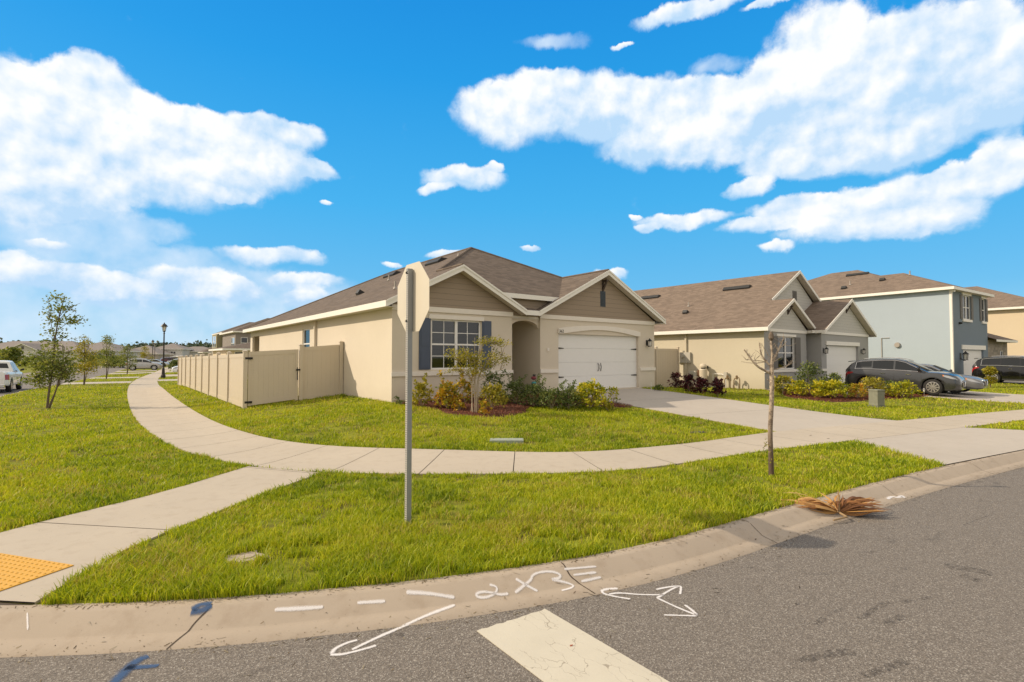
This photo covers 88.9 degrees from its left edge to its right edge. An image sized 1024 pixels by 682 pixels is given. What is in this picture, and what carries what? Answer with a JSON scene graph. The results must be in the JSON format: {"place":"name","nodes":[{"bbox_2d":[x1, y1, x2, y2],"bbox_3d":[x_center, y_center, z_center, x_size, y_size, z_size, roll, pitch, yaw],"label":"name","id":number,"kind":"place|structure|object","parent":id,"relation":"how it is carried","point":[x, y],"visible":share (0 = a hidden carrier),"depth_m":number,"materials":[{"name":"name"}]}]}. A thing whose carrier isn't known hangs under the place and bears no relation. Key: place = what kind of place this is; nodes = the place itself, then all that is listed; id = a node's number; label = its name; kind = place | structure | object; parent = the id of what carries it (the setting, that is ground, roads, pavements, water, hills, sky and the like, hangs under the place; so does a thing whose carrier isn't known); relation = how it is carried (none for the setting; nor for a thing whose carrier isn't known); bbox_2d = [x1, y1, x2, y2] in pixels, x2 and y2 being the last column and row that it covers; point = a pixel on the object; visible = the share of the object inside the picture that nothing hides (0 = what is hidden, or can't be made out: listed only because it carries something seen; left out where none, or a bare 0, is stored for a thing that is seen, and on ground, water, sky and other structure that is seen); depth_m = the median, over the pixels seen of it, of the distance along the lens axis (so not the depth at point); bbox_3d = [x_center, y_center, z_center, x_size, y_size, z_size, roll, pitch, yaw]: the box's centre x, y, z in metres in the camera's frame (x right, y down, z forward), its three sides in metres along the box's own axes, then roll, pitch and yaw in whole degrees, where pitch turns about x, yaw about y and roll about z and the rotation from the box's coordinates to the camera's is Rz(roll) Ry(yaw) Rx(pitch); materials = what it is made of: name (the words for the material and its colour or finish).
{"place":"outdoors","nodes":[
{"label":"outdoors","id":0,"kind":"place"},
{"bbox_2d":[0,366,1023,681],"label":"road","id":1,"kind":"structure","parent":0,"point":[930,588],"depth_m":3.98,"materials":[{"name":"grey asphalt"}]},
{"bbox_2d":[0,360,23,391],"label":"pickup truck","id":2,"kind":"object","parent":1,"relation":"on","point":[10,372],"visible":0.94,"depth_m":31.56,"materials":[{"name":"white paint"}]},
{"bbox_2d":[0,341,94,365],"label":"garage house","id":3,"kind":"structure","parent":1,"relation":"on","point":[25,346],"depth_m":125.02,"materials":[{"name":"grey concrete"}]},
{"bbox_2d":[99,354,126,367],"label":"shrub","id":4,"kind":"object","parent":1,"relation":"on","point":[113,362],"visible":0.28,"depth_m":103.35,"materials":[{"name":"green plant"}]},
{"bbox_2d":[110,655,158,681],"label":"spray mark","id":5,"kind":"object","parent":1,"relation":"on","point":[119,676],"visible":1,"depth_m":3.45,"materials":[{"name":"blue paint"}]},
{"bbox_2d":[330,604,454,655],"bbox_3d":[-0.849,2.152,3.906,1.033,0.037,0.198,1,-2,-38],"label":"spray mark","id":6,"kind":"object","parent":1,"relation":"on","point":[388,632],"visible":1,"depth_m":3.81,"materials":[{"name":"white paint"}]},
{"bbox_2d":[0,370,1023,657],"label":"kerb","id":7,"kind":"structure","parent":1,"relation":"on","point":[122,626],"depth_m":4.22,"materials":[{"name":"concrete"}]},
{"bbox_2d":[166,604,211,649],"bbox_3d":[-2.373,2.096,3.847,0.027,0.148,0.381,-1,-2,18],"label":"kerb joint","id":8,"kind":"object","parent":7,"relation":"on","point":[189,629],"visible":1,"depth_m":3.87,"materials":[{"name":"grey concrete"}]},
{"bbox_2d":[190,602,211,614],"bbox_3d":[-2.379,2.049,3.998,0.150,0.055,0.125,1,-2,-27],"label":"spray mark","id":9,"kind":"object","parent":7,"relation":"on","point":[208,605],"visible":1,"depth_m":3.99,"materials":[{"name":"blue paint"}]},
{"bbox_2d":[275,606,322,610],"bbox_3d":[-1.656,2.079,4.060,0.357,0.035,0.044,0,-2,-10],"label":"spray mark","id":10,"kind":"object","parent":7,"relation":"on","point":[297,608],"visible":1,"depth_m":4.06,"materials":[{"name":"white paint"}]},
{"bbox_2d":[357,600,384,603],"bbox_3d":[-1.126,2.087,4.176,0.215,0.030,0.038,0,-2,-11],"label":"spray mark","id":11,"kind":"object","parent":7,"relation":"on","point":[372,601],"visible":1,"depth_m":4.18,"materials":[{"name":"white paint"}]},
{"bbox_2d":[406,590,453,598],"bbox_3d":[-0.672,2.087,4.303,0.393,0.083,0.048,0,-2,-5],"label":"spray mark","id":12,"kind":"object","parent":7,"relation":"on","point":[426,593],"visible":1,"depth_m":4.30,"materials":[{"name":"white paint"}]},
{"bbox_2d":[0,451,1018,681],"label":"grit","id":13,"kind":"object","parent":7,"relation":"on","point":[434,581],"visible":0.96,"depth_m":4.13,"materials":[{"name":"gravel"}]},
{"bbox_2d":[475,570,573,598],"bbox_3d":[0.108,2.107,4.534,0.900,0.117,0.200,0,-2,-15],"label":"spray mark","id":14,"kind":"object","parent":7,"relation":"on","point":[521,587],"visible":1,"depth_m":4.52,"materials":[{"name":"white"}]},
{"bbox_2d":[564,566,600,581],"bbox_3d":[0.646,2.111,4.738,0.327,0.101,0.138,1,-2,-19],"label":"spray mark","id":15,"kind":"object","parent":7,"relation":"on","point":[589,579],"visible":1,"depth_m":4.75,"materials":[{"name":"white paint"}]},
{"bbox_2d":[778,485,888,520],"bbox_3d":[4.177,2.078,6.762,1.374,0.332,0.659,0,-2,0],"label":"palm frond","id":16,"kind":"object","parent":7,"relation":"on","point":[852,506],"visible":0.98,"depth_m":6.73,"materials":[{"name":"brown plant"}]},
{"bbox_2d":[477,609,668,681],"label":"stop line","id":17,"kind":"object","parent":1,"relation":"on","point":[538,644],"visible":1,"depth_m":3.62,"materials":[{"name":"white paint"}]},
{"bbox_2d":[601,586,696,615],"bbox_3d":[1.132,2.180,4.431,0.747,0.014,0.575,0,-2,4],"label":"spray mark","id":18,"kind":"object","parent":1,"relation":"on","point":[680,591],"visible":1,"depth_m":4.51,"materials":[{"name":"white paint"}]},
{"bbox_2d":[0,364,1023,604],"bbox_3d":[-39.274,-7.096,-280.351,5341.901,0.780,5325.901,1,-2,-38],"label":"ground","id":19,"kind":"structure","parent":0,"point":[459,505],"depth_m":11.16,"materials":[{"name":"green plant"}]},
{"bbox_2d":[0,346,25,362],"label":"shrub","id":20,"kind":"object","parent":19,"relation":"on","point":[13,354],"visible":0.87,"depth_m":99.60,"materials":[{"name":"green plant"}]},
{"bbox_2d":[16,355,49,366],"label":"shrub","id":21,"kind":"object","parent":19,"relation":"on","point":[22,363],"visible":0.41,"depth_m":94.49,"materials":[{"name":"green plant"}]},
{"bbox_2d":[16,290,89,408],"bbox_3d":[-17.217,0.328,19.510,2.511,4.486,1.609,0,-2,0],"label":"lawn tree","id":22,"kind":"object","parent":19,"relation":"on","point":[57,366],"visible":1,"depth_m":19.49,"materials":[{"name":"green plant"}]},
{"bbox_2d":[68,334,105,384],"bbox_3d":[-29.686,1.290,36.066,2.474,3.610,1.951,0,-2,0],"label":"lawn tree","id":23,"kind":"object","parent":19,"relation":"on","point":[88,365],"visible":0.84,"depth_m":36.13,"materials":[{"name":"green plant"}]},
{"bbox_2d":[78,354,107,366],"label":"shrub","id":24,"kind":"object","parent":19,"relation":"on","point":[98,357],"visible":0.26,"depth_m":110.33,"materials":[{"name":"green plant"}]},
{"bbox_2d":[60,381,130,384],"bbox_3d":[-30.922,3.153,39.089,4.300,0.060,3.400,1,-2,-38],"label":"driveway apron","id":25,"kind":"object","parent":19,"relation":"on","point":[97,382],"visible":0.77,"depth_m":39.43,"materials":[{"name":"concrete"}]},
{"bbox_2d":[0,337,211,347],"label":"woods","id":26,"kind":"object","parent":19,"relation":"on","point":[198,344],"visible":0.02,"depth_m":237.00,"materials":[{"name":"green plant"}]},
{"bbox_2d":[95,334,122,378],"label":"lawn tree","id":27,"kind":"object","parent":19,"relation":"on","point":[106,340],"visible":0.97,"depth_m":45.99,"materials":[{"name":"green plant"}]},
{"bbox_2d":[88,342,143,359],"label":"hipped house","id":28,"kind":"structure","parent":19,"relation":"on","point":[98,346],"depth_m":132.36,"materials":[{"name":"grey concrete"}]},
{"bbox_2d":[114,343,137,373],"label":"lawn tree","id":29,"kind":"object","parent":19,"relation":"on","point":[124,355],"visible":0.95,"depth_m":58.80,"materials":[{"name":"green plant"}]},
{"bbox_2d":[125,358,161,370],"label":"parked suv","id":30,"kind":"object","parent":19,"relation":"on","point":[142,363],"visible":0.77,"depth_m":74.27,"materials":[{"name":"silver paint"}]},
{"bbox_2d":[137,347,154,369],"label":"lawn tree","id":31,"kind":"object","parent":19,"relation":"on","point":[144,355],"visible":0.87,"depth_m":79.84,"materials":[{"name":"green plant"}]},
{"bbox_2d":[134,345,174,359],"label":"house","id":32,"kind":"structure","parent":19,"relation":"on","point":[158,353],"depth_m":153.68,"materials":[{"name":"grey concrete"}]},
{"bbox_2d":[0,466,317,604],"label":"corner path","id":33,"kind":"structure","parent":19,"relation":"on","point":[84,543],"depth_m":5.92,"materials":[{"name":"concrete"}]},
{"bbox_2d":[0,553,73,590],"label":"tactile plate","id":34,"kind":"object","parent":33,"relation":"on","point":[15,570],"visible":1,"depth_m":4.63,"materials":[{"name":"yellow plastic"}]},
{"bbox_2d":[160,322,167,377],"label":"street lamp","id":35,"kind":"object","parent":19,"relation":"on","point":[164,326],"visible":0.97,"depth_m":48.36,"materials":[{"name":"black metal"}]},
{"bbox_2d":[167,359,177,369],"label":"shrub","id":36,"kind":"object","parent":19,"relation":"on","point":[172,363],"visible":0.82,"depth_m":72.88,"materials":[{"name":"green plant"}]},
{"bbox_2d":[157,343,192,358],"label":"porch house","id":37,"kind":"structure","parent":19,"relation":"on","point":[177,350],"depth_m":159.90,"materials":[{"name":"grey concrete"}]},
{"bbox_2d":[189,346,206,356],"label":"long grey house","id":38,"kind":"structure","parent":19,"relation":"on","point":[194,351],"depth_m":167.76,"materials":[{"name":"concrete"}]},
{"bbox_2d":[198,347,211,355],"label":"brown roof house","id":39,"kind":"structure","parent":19,"relation":"on","point":[206,352],"depth_m":150.83,"materials":[{"name":"concrete"}]},
{"bbox_2d":[208,342,249,373],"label":"cream cottage","id":40,"kind":"structure","parent":19,"relation":"on","point":[237,349],"depth_m":57.03,"materials":[{"name":"beige paint"}]},
{"bbox_2d":[212,322,253,354],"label":"two storey house","id":41,"kind":"structure","parent":19,"relation":"on","point":[217,340],"depth_m":93.56,"materials":[{"name":"beige paint"}]},
{"bbox_2d":[219,318,268,346],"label":"two storey house","id":42,"kind":"structure","parent":19,"relation":"on","point":[235,336],"depth_m":77.26,"materials":[{"name":"beige paint"}]},
{"bbox_2d":[225,550,269,563],"bbox_3d":[-2.510,2.062,4.923,0.357,0.070,0.300,-1,-2,38],"label":"concrete marker","id":43,"kind":"object","parent":19,"relation":"on","point":[250,553],"visible":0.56,"depth_m":4.92,"materials":[{"name":"grey concrete"}]},
{"bbox_2d":[177,341,343,407],"bbox_3d":[-14.081,1.495,26.831,3.404,2.550,21.201,1,-2,-38],"label":"vinyl fence","id":44,"kind":"object","parent":19,"relation":"on","point":[277,375],"visible":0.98,"depth_m":18.84,"materials":[{"name":"beige plastic"}]},
{"bbox_2d":[397,261,429,523],"bbox_3d":[-1.189,0.641,6.021,0.095,3.100,0.800,1,-2,-38],"label":"stop sign","id":45,"kind":"object","parent":19,"relation":"on","point":[413,295],"visible":1,"depth_m":6.00,"materials":[{"name":"metal"}]},
{"bbox_2d":[243,247,665,401],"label":"beige house","id":46,"kind":"structure","parent":19,"relation":"on","point":[555,330],"depth_m":20.38,"materials":[{"name":"beige paint"}]},
{"bbox_2d":[303,329,309,346],"bbox_3d":[-9.165,0.127,23.431,0.080,1.330,1.100,1,-2,-38],"label":"window","id":47,"kind":"structure","parent":46,"relation":"in","point":[306,332],"depth_m":23.60,"materials":[{"name":"blue glass"}]},
{"bbox_2d":[431,319,479,368],"bbox_3d":[-1.915,0.122,17.750,1.960,1.660,0.085,1,-2,-38],"label":"window","id":48,"kind":"structure","parent":46,"relation":"in","point":[444,333],"depth_m":17.65,"materials":[{"name":"grey glass"}]},
{"bbox_2d":[558,334,636,389],"bbox_3d":[3.687,0.895,22.090,4.880,2.270,0.129,1,-2,-38],"label":"garage door","id":49,"kind":"structure","parent":46,"relation":"in","point":[611,360],"depth_m":22.06,"materials":[{"name":"paint"}]},
{"bbox_2d":[490,438,523,443],"bbox_3d":[-0.112,2.108,10.949,0.700,0.101,0.340,0,-2,0],"label":"meter box lid","id":50,"kind":"object","parent":19,"relation":"on","point":[514,440],"visible":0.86,"depth_m":10.80,"materials":[{"name":"paint"}]},
{"bbox_2d":[395,394,631,416],"bbox_3d":[0.236,1.997,16.573,6.778,0.313,4.183,1,-2,-38],"label":"mulch bed","id":51,"kind":"object","parent":19,"relation":"on","point":[512,408],"visible":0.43,"depth_m":15.39,"materials":[{"name":"brown wood"}]},
{"bbox_2d":[412,372,433,406],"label":"shrub","id":52,"kind":"object","parent":51,"relation":"on","point":[421,390],"visible":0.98,"depth_m":15.16,"materials":[{"name":"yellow plant"}]},
{"bbox_2d":[432,370,460,408],"bbox_3d":[-1.910,1.388,14.969,0.888,1.158,0.831,1,-2,-38],"label":"shrub","id":53,"kind":"object","parent":51,"relation":"on","point":[444,390],"visible":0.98,"depth_m":14.83,"materials":[{"name":"yellow plant"}]},
{"bbox_2d":[452,399,465,410],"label":"shrub","id":54,"kind":"object","parent":51,"relation":"on","point":[460,404],"visible":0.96,"depth_m":14.62,"materials":[{"name":"yellow plant"}]},
{"bbox_2d":[456,368,477,402],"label":"shrub","id":55,"kind":"object","parent":51,"relation":"on","point":[467,389],"visible":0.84,"depth_m":16.15,"materials":[{"name":"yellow plant"}]},
{"bbox_2d":[443,335,512,412],"bbox_3d":[-0.913,0.916,14.401,2.022,2.178,1.124,0,-2,0],"label":"crape myrtle","id":56,"kind":"object","parent":51,"relation":"on","point":[461,357],"visible":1,"depth_m":14.38,"materials":[{"name":"green plant"}]},
{"bbox_2d":[477,400,492,414],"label":"shrub","id":57,"kind":"object","parent":51,"relation":"on","point":[482,409],"visible":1,"depth_m":14.02,"materials":[{"name":"yellow plant"}]},
{"bbox_2d":[475,382,510,407],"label":"shrub","id":58,"kind":"object","parent":51,"relation":"on","point":[494,390],"visible":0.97,"depth_m":15.08,"materials":[{"name":"green plant"}]},
{"bbox_2d":[481,361,505,398],"bbox_3d":[-0.586,1.297,17.266,0.999,1.376,0.964,0,-2,12],"label":"shrub","id":59,"kind":"object","parent":51,"relation":"on","point":[489,378],"visible":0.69,"depth_m":17.18,"materials":[{"name":"green plant"}]},
{"bbox_2d":[503,370,528,403],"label":"shrub","id":60,"kind":"object","parent":51,"relation":"on","point":[512,386],"visible":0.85,"depth_m":16.28,"materials":[{"name":"green plant"}]},
{"bbox_2d":[518,373,546,405],"bbox_3d":[0.650,1.515,16.055,1.063,1.056,0.984,1,-2,-38],"label":"shrub","id":61,"kind":"object","parent":51,"relation":"on","point":[532,388],"visible":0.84,"depth_m":15.89,"materials":[{"name":"green plant"}]},
{"bbox_2d":[533,379,567,407],"bbox_3d":[1.177,1.613,15.723,1.079,0.909,0.981,0,-2,6],"label":"shrub","id":62,"kind":"object","parent":51,"relation":"on","point":[546,394],"visible":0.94,"depth_m":15.60,"materials":[{"name":"green plant"}]},
{"bbox_2d":[553,379,581,409],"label":"shrub","id":63,"kind":"object","parent":51,"relation":"on","point":[568,400],"visible":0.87,"depth_m":15.70,"materials":[{"name":"green plant"}]},
{"bbox_2d":[571,378,612,408],"bbox_3d":[2.394,1.617,16.017,1.364,0.985,1.494,1,-2,-38],"label":"shrub","id":64,"kind":"object","parent":51,"relation":"on","point":[595,392],"visible":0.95,"depth_m":15.87,"materials":[{"name":"yellow plant"}]},
{"bbox_2d":[608,386,620,402],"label":"shrub","id":65,"kind":"object","parent":51,"relation":"on","point":[614,389],"visible":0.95,"depth_m":17.57,"materials":[{"name":"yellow plant"}]},
{"bbox_2d":[654,346,679,386],"bbox_3d":[7.248,1.560,28.265,5.934,2.588,0.154,1,-2,-38],"label":"vinyl fence","id":66,"kind":"object","parent":19,"relation":"on","point":[666,363],"visible":0.3,"depth_m":29.31,"materials":[{"name":"beige plastic"}]},
{"bbox_2d":[667,372,684,387],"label":"shrub","id":67,"kind":"object","parent":19,"relation":"on","point":[674,376],"visible":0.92,"depth_m":27.62,"materials":[{"name":"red plant"}]},
{"bbox_2d":[682,373,697,391],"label":"shrub","id":68,"kind":"object","parent":19,"relation":"on","point":[689,379],"visible":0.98,"depth_m":22.21,"materials":[{"name":"red plant"}]},
{"bbox_2d":[688,370,698,386],"bbox_3d":[10.157,2.085,29.114,0.440,0.970,0.630,1,-2,-38],"label":"pump box","id":69,"kind":"object","parent":19,"relation":"on","point":[695,374],"visible":0.45,"depth_m":28.92,"materials":[{"name":"beige plastic"}]},
{"bbox_2d":[691,376,709,393],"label":"shrub","id":70,"kind":"object","parent":19,"relation":"on","point":[700,381],"visible":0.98,"depth_m":21.69,"materials":[{"name":"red plant"}]},
{"bbox_2d":[699,364,708,387],"bbox_3d":[10.560,1.897,28.712,0.570,1.320,0.420,1,-2,-38],"label":"water softener","id":71,"kind":"object","parent":19,"relation":"on","point":[702,372],"visible":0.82,"depth_m":28.50,"materials":[{"name":"beige plastic"}]},
{"bbox_2d":[708,377,726,396],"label":"shrub","id":72,"kind":"object","parent":19,"relation":"on","point":[719,384],"visible":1,"depth_m":20.91,"materials":[{"name":"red plant"}]},
{"bbox_2d":[634,271,876,389],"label":"grey front house","id":73,"kind":"structure","parent":19,"relation":"on","point":[717,327],"depth_m":30.01,"materials":[{"name":"concrete"}]},
{"bbox_2d":[778,336,793,368],"bbox_3d":[14.713,0.640,28.166,2.001,1.734,0.085,1,-2,-39],"label":"window","id":74,"kind":"structure","parent":73,"relation":"in","point":[787,352],"depth_m":28.28,"materials":[{"name":"white glass"}]},
{"bbox_2d":[826,346,855,382],"bbox_3d":[19.982,1.470,31.744,5.104,2.330,0.060,1,-2,-39],"label":"garage door","id":75,"kind":"structure","parent":73,"relation":"in","point":[838,357],"depth_m":31.62,"materials":[{"name":"paint"}]},
{"bbox_2d":[741,331,795,474],"bbox_3d":[4.140,1.025,8.413,0.898,2.359,0.222,0,-2,0],"label":"bare tree","id":76,"kind":"object","parent":19,"relation":"on","point":[770,372],"visible":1,"depth_m":8.39,"materials":[{"name":"brown plant"}]},
{"bbox_2d":[781,388,929,401],"bbox_3d":[16.170,2.498,25.234,9.626,0.294,5.324,1,-2,-38],"label":"mulch bed","id":77,"kind":"object","parent":19,"relation":"on","point":[826,398],"visible":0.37,"depth_m":22.84,"materials":[{"name":"red wood"}]},
{"bbox_2d":[769,374,794,394],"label":"shrub","id":78,"kind":"object","parent":77,"relation":"on","point":[784,378],"visible":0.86,"depth_m":23.94,"materials":[{"name":"yellow plant"}]},
{"bbox_2d":[785,379,809,394],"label":"shrub","id":79,"kind":"object","parent":77,"relation":"on","point":[797,388],"visible":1,"depth_m":23.25,"materials":[{"name":"yellow plant"}]},
{"bbox_2d":[794,360,826,392],"bbox_3d":[13.812,1.668,24.209,1.475,1.584,1.552,1,-2,-38],"label":"shrub","id":80,"kind":"object","parent":77,"relation":"on","point":[811,370],"visible":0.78,"depth_m":24.12,"materials":[{"name":"green plant"}]},
{"bbox_2d":[807,379,830,397],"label":"shrub","id":81,"kind":"object","parent":77,"relation":"on","point":[817,384],"visible":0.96,"depth_m":22.56,"materials":[{"name":"yellow plant"}]},
{"bbox_2d":[822,372,847,388],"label":"shrub","id":82,"kind":"object","parent":77,"relation":"on","point":[831,377],"visible":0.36,"depth_m":24.27,"materials":[{"name":"green plant"}]},
{"bbox_2d":[821,377,854,397],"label":"shrub","id":83,"kind":"object","parent":77,"relation":"on","point":[834,390],"visible":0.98,"depth_m":22.22,"materials":[{"name":"yellow plant"}]},
{"bbox_2d":[842,382,866,397],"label":"shrub","id":84,"kind":"object","parent":77,"relation":"on","point":[858,387],"visible":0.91,"depth_m":22.37,"materials":[{"name":"yellow plant"}]},
{"bbox_2d":[861,376,887,393],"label":"shrub","id":85,"kind":"object","parent":77,"relation":"on","point":[870,382],"visible":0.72,"depth_m":23.47,"materials":[{"name":"yellow plant"}]},
{"bbox_2d":[881,379,922,397],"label":"shrub","id":86,"kind":"object","parent":77,"relation":"on","point":[894,387],"visible":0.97,"depth_m":23.09,"materials":[{"name":"yellow plant"}]},
{"bbox_2d":[867,389,884,407],"bbox_3d":[13.861,2.209,19.849,0.425,0.729,0.425,1,-2,-18],"label":"utility box","id":87,"kind":"object","parent":19,"relation":"on","point":[876,397],"visible":0.96,"depth_m":19.70,"materials":[{"name":"metal"}]},
{"bbox_2d":[808,270,1017,374],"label":"blue house","id":88,"kind":"structure","parent":19,"relation":"on","point":[917,319],"depth_m":38.26,"materials":[{"name":"paint"}]},
{"bbox_2d":[963,295,969,319],"bbox_3d":[32.810,-2.417,37.817,1.662,1.727,0.098,1,-2,-34],"label":"window","id":89,"kind":"structure","parent":88,"relation":"in","point":[966,305],"depth_m":37.97,"materials":[{"name":"white glass"}]},
{"bbox_2d":[963,350,981,374],"bbox_3d":[33.854,1.744,38.472,4.448,2.150,0.060,1,-2,-34],"label":"garage door","id":90,"kind":"structure","parent":88,"relation":"in","point":[968,364],"depth_m":38.31,"materials":[{"name":"paint"}]},
{"bbox_2d":[855,427,1023,464],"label":"driveway apron","id":91,"kind":"object","parent":19,"relation":"on","point":[949,446],"visible":0.71,"depth_m":11.45,"materials":[{"name":"concrete"}]},
{"bbox_2d":[981,365,997,386],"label":"topiary","id":92,"kind":"object","parent":19,"relation":"on","point":[990,371],"visible":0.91,"depth_m":31.56,"materials":[{"name":"green plant"}]},
{"bbox_2d":[964,286,1023,355],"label":"sand house","id":93,"kind":"structure","parent":19,"relation":"on","point":[1005,315],"depth_m":48.35,"materials":[{"name":"paint"}]},
{"bbox_2d":[0,0,1023,345],"label":"sky","id":94,"kind":"structure","parent":0,"point":[202,169],"materials":[{"name":"blue"}]},
{"bbox_2d":[127,367,1023,474],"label":"sidewalk","id":95,"kind":"structure","parent":0,"point":[329,457],"depth_m":10.55,"materials":[{"name":"concrete"}]},
{"bbox_2d":[564,388,896,430],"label":"driveway","id":96,"kind":"structure","parent":0,"point":[702,407],"depth_m":16.85,"materials":[{"name":"concrete"}]},
{"bbox_2d":[845,385,1023,402],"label":"driveway","id":97,"kind":"structure","parent":0,"point":[988,396],"depth_m":24.90,"materials":[{"name":"concrete"}]},
{"bbox_2d":[844,357,965,394],"bbox_3d":[19.549,1.702,26.119,2.181,1.767,4.714,2,-2,-40],"label":"parked suv","id":98,"kind":"object","parent":97,"relation":"on","point":[898,369],"visible":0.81,"depth_m":25.49,"materials":[{"name":"grey paint"}]},
{"bbox_2d":[870,363,987,392],"bbox_3d":[21.722,1.909,27.471,2.181,1.462,4.864,1,-2,-39],"label":"parked sedan","id":99,"kind":"object","parent":97,"relation":"on","point":[975,382],"visible":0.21,"depth_m":25.61,"materials":[{"name":"silver paint"}]},
{"bbox_2d":[1000,380,1023,383],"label":"driveway","id":100,"kind":"structure","parent":0,"point":[1015,382],"depth_m":35.16,"materials":[{"name":"concrete"}]},
{"bbox_2d":[971,355,1023,382],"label":"parked suv","id":101,"kind":"object","parent":100,"relation":"on","point":[1009,367],"visible":0.76,"depth_m":33.93,"materials":[{"name":"black paint"}]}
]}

